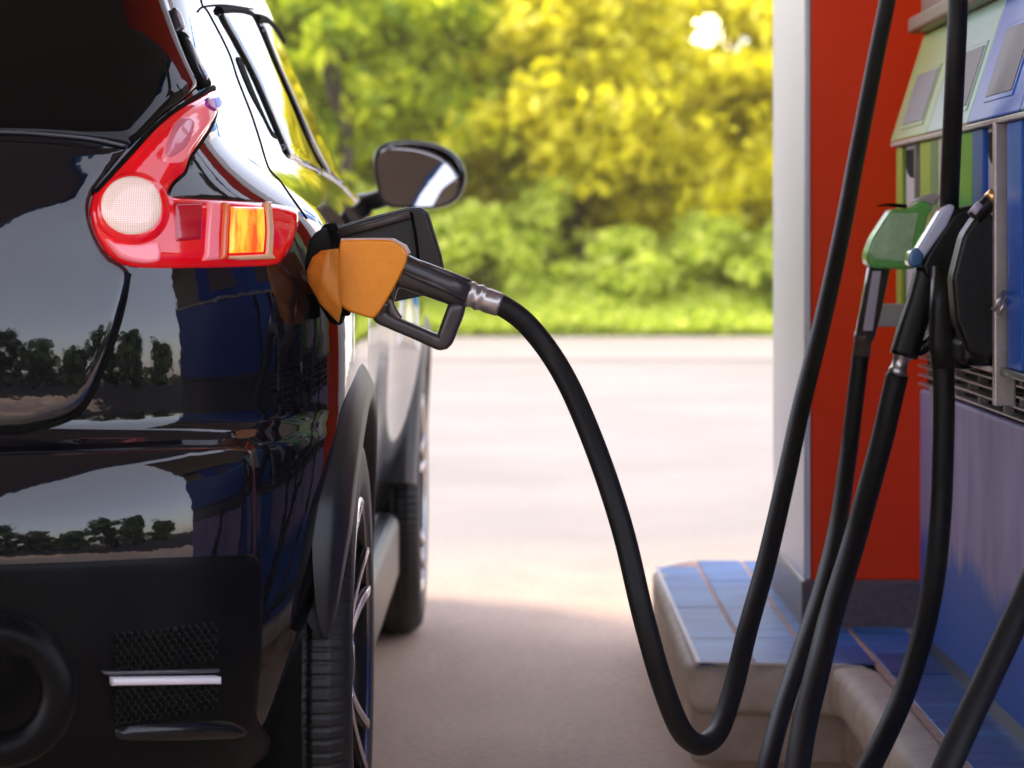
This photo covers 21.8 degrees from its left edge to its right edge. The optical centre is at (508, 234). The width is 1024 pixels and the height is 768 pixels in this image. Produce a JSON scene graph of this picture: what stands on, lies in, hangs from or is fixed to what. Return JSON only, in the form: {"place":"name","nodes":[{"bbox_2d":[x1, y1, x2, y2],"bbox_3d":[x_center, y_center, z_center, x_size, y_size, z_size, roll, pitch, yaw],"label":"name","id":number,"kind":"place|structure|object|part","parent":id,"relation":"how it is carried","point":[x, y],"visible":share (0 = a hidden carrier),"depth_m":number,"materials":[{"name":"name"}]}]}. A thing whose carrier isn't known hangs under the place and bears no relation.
{"place":"outdoors","nodes":[
{"label":"outdoors","id":0,"kind":"place"},
{"bbox_2d":[431,336,772,359],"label":"road","id":1,"kind":"structure","parent":0,"point":[623,348],"depth_m":22.01,"materials":[{"name":"grey asphalt"}]},
{"bbox_2d":[461,334,750,335],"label":"verge","id":2,"kind":"structure","parent":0,"point":[600,335],"depth_m":24.74,"materials":[{"name":"soil"}]},
{"bbox_2d":[287,0,378,187],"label":"tree","id":3,"kind":"object","parent":2,"relation":"on","point":[327,36],"visible":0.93,"depth_m":25.75,"materials":[{"name":"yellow plant"}]},
{"bbox_2d":[265,0,444,217],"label":"tree","id":4,"kind":"object","parent":2,"relation":"on","point":[285,16],"visible":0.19,"depth_m":26.25,"materials":[{"name":"green plant"}]},
{"bbox_2d":[356,180,453,304],"bbox_3d":[-1.171,0.241,25.584,1.428,1.537,1.714,0,0,40],"label":"shrub","id":5,"kind":"object","parent":2,"relation":"on","point":[437,221],"visible":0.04,"depth_m":25.34,"materials":[{"name":"green plant"}]},
{"bbox_2d":[285,0,615,284],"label":"tree","id":6,"kind":"object","parent":2,"relation":"on","point":[430,28],"visible":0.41,"depth_m":26.38,"materials":[{"name":"green plant"}]},
{"bbox_2d":[425,197,551,315],"bbox_3d":[-0.381,0.323,25.644,1.712,1.376,1.397,0,0,0],"label":"shrub","id":7,"kind":"object","parent":2,"relation":"on","point":[478,239],"visible":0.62,"depth_m":25.30,"materials":[{"name":"green plant"}]},
{"bbox_2d":[494,171,598,299],"bbox_3d":[0.383,0.173,25.792,1.065,1.673,1.209,0,0,0],"label":"shrub","id":8,"kind":"object","parent":2,"relation":"on","point":[541,209],"visible":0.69,"depth_m":25.72,"materials":[{"name":"green plant"}]},
{"bbox_2d":[411,0,763,259],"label":"tree","id":9,"kind":"object","parent":2,"relation":"on","point":[612,90],"visible":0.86,"depth_m":26.11,"materials":[{"name":"yellow plant"}]},
{"bbox_2d":[423,272,772,335],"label":"grass","id":10,"kind":"structure","parent":2,"relation":"on","point":[567,311],"depth_m":24.82,"materials":[{"name":"green plant"}]},
{"bbox_2d":[464,42,765,290],"bbox_3d":[0.015,-1.053,31.253,32.419,4.435,3.944,0,0,0],"label":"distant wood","id":11,"kind":"object","parent":2,"relation":"on","point":[564,228],"depth_m":29.89,"materials":[{"name":"green plant"}]},
{"bbox_2d":[572,223,702,330],"bbox_3d":[1.171,0.442,25.530,1.351,1.120,1.470,0,0,37],"label":"shrub","id":12,"kind":"object","parent":2,"relation":"on","point":[630,261],"visible":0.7,"depth_m":25.27,"materials":[{"name":"green plant"}]},
{"bbox_2d":[561,0,772,264],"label":"tree","id":13,"kind":"object","parent":2,"relation":"on","point":[741,75],"visible":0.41,"depth_m":26.54,"materials":[{"name":"yellow plant"}]},
{"bbox_2d":[643,207,772,306],"bbox_3d":[1.900,0.373,25.740,1.598,1.278,1.608,0,0,0],"label":"shrub","id":14,"kind":"object","parent":2,"relation":"on","point":[707,250],"visible":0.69,"depth_m":25.48,"materials":[{"name":"green plant"}]},
{"bbox_2d":[667,98,772,257],"bbox_3d":[4.054,-1.070,27.186,3.625,4.183,4.856,0,0,23],"label":"tree","id":15,"kind":"object","parent":2,"relation":"on","point":[759,171],"visible":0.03,"depth_m":25.95,"materials":[{"name":"yellow plant"}]},
{"bbox_2d":[735,214,772,305],"bbox_3d":[2.682,0.356,25.546,1.458,1.318,1.452,0,0,0],"label":"shrub","id":16,"kind":"object","parent":2,"relation":"on","point":[762,245],"visible":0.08,"depth_m":25.43,"materials":[{"name":"green plant"}]},
{"bbox_2d":[372,360,853,767],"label":"ground","id":17,"kind":"structure","parent":0,"point":[519,647],"depth_m":8.13,"materials":[{"name":"concrete"}]},
{"bbox_2d":[0,0,465,767],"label":"car","id":18,"kind":"object","parent":17,"relation":"on","point":[212,482],"visible":0.97,"depth_m":3.30,"materials":[{"name":"black paint"}]},
{"bbox_3d":[-1.070,-0.324,3.483,1.327,0.440,0.610,0,0,0],"label":"rear window","id":19,"kind":"part","parent":18,"relation":"part of","materials":[{"name":"black glass"}]},
{"bbox_3d":[-0.406,-0.235,4.266,0.071,0.261,0.654,0,0,9],"label":"window frame","id":20,"kind":"part","parent":18,"relation":"part of","materials":[{"name":"black rubber"}]},
{"bbox_3d":[-0.420,-0.361,4.624,0.026,0.036,0.497,0,0,0],"label":"window frame","id":21,"kind":"part","parent":18,"relation":"part of","materials":[{"name":"black rubber"}]},
{"bbox_3d":[-0.377,-0.227,4.267,0.102,0.258,0.659,0,0,3],"label":"rear side window","id":22,"kind":"part","parent":18,"relation":"part of","materials":[{"name":"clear glass"}]},
{"bbox_3d":[-0.368,-0.227,4.818,0.103,0.276,0.830,0,0,2],"label":"front side window","id":23,"kind":"part","parent":18,"relation":"part of","materials":[{"name":"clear glass"}]},
{"bbox_2d":[307,238,503,349],"bbox_3d":[-0.136,0.079,3.521,0.260,0.149,0.151,0,0,0],"label":"fuel nozzle","id":24,"kind":"object","parent":18,"relation":"attached to","point":[367,277],"visible":1,"depth_m":3.49,"materials":[{"name":"orange plastic"}]},
{"bbox_2d":[497,0,895,755],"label":"fuel hose","id":25,"kind":"object","parent":24,"relation":"attached to","point":[537,336],"visible":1,"depth_m":3.64,"materials":[{"name":"black rubber"}]},
{"bbox_2d":[653,577,880,767],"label":"island kerb","id":26,"kind":"structure","parent":17,"relation":"on","point":[836,739],"depth_m":4.80,"materials":[{"name":"grey concrete"}]},
{"bbox_2d":[652,572,940,767],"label":"kerb coping","id":27,"kind":"object","parent":26,"relation":"on","point":[856,699],"visible":0.69,"depth_m":4.73,"materials":[{"name":"beige concrete"}]},
{"bbox_2d":[674,562,970,767],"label":"island grout","id":28,"kind":"object","parent":26,"relation":"on","point":[924,719],"visible":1,"depth_m":5.01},
{"bbox_2d":[656,560,1023,767],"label":"island paving","id":29,"kind":"structure","parent":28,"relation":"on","point":[941,690],"depth_m":5.02,"materials":[{"name":"blue tile"}]},
{"bbox_2d":[655,560,866,667],"bbox_3d":[0.486,0.770,5.507,0.303,0.006,1.549,0,0,0],"label":"kerb edge line","id":30,"kind":"object","parent":29,"relation":"on","point":[694,655],"visible":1,"depth_m":5.05,"materials":[{"name":"paint"}]},
{"bbox_2d":[771,0,970,628],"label":"column","id":31,"kind":"structure","parent":29,"relation":"on","point":[820,51],"depth_m":5.22,"materials":[{"name":"red stone"}]},
{"bbox_2d":[878,0,1023,746],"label":"fuel pump","id":32,"kind":"object","parent":29,"relation":"on","point":[985,563],"visible":0.62,"depth_m":4.20,"materials":[{"name":"metal"}]},
{"bbox_2d":[854,193,939,356],"bbox_3d":[0.643,0.068,4.419,0.143,0.272,0.064,0,0,0],"label":"fuel nozzle","id":33,"kind":"object","parent":32,"relation":"attached to","point":[893,237],"visible":0.89,"depth_m":4.39,"materials":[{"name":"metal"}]},
{"bbox_2d":[756,340,868,767],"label":"fuel hose","id":34,"kind":"object","parent":33,"relation":"hanging from","point":[779,719],"visible":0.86,"depth_m":4.16,"materials":[{"name":"black rubber"}]},
{"bbox_2d":[855,368,954,767],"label":"fuel hose","id":35,"kind":"object","parent":32,"relation":"attached to","point":[880,745],"visible":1,"depth_m":3.98,"materials":[{"name":"black rubber"}]},
{"bbox_2d":[888,204,972,376],"bbox_3d":[0.673,0.087,4.098,0.175,0.268,0.070,0,0,0],"label":"fuel nozzle","id":36,"kind":"object","parent":32,"relation":"attached to","point":[935,244],"visible":0.62,"depth_m":4.08,"materials":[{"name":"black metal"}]},
{"bbox_2d":[784,371,908,767],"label":"fuel hose","id":37,"kind":"object","parent":36,"relation":"hanging from","point":[805,719],"visible":1,"depth_m":3.90,"materials":[{"name":"black rubber"}]},
{"bbox_2d":[940,0,967,209],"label":"fuel hose","id":38,"kind":"object","parent":32,"relation":"attached to","point":[955,60],"visible":0.85,"depth_m":3.98,"materials":[{"name":"black rubber"}]},
{"bbox_2d":[927,187,1007,368],"bbox_3d":[0.696,0.070,4.000,0.120,0.279,0.349,0,0,0],"label":"fuel nozzle","id":39,"kind":"object","parent":32,"relation":"attached to","point":[961,307],"visible":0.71,"depth_m":3.88,"materials":[{"name":"black plastic"}]},
{"bbox_2d":[931,567,1023,767],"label":"fuel hose","id":40,"kind":"object","parent":32,"relation":"attached to","point":[970,714],"visible":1,"depth_m":3.19,"materials":[{"name":"black rubber"}]},
{"bbox_2d":[688,15,727,49],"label":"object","id":41,"kind":"object","parent":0,"point":[706,30],"visible":0.13,"depth_m":396.14,"materials":[{"name":"white"}]},
{"bbox_2d":[733,37,747,50],"label":"sky","id":42,"kind":"structure","parent":0,"point":[745,40],"materials":[{"name":"white"}]}
]}

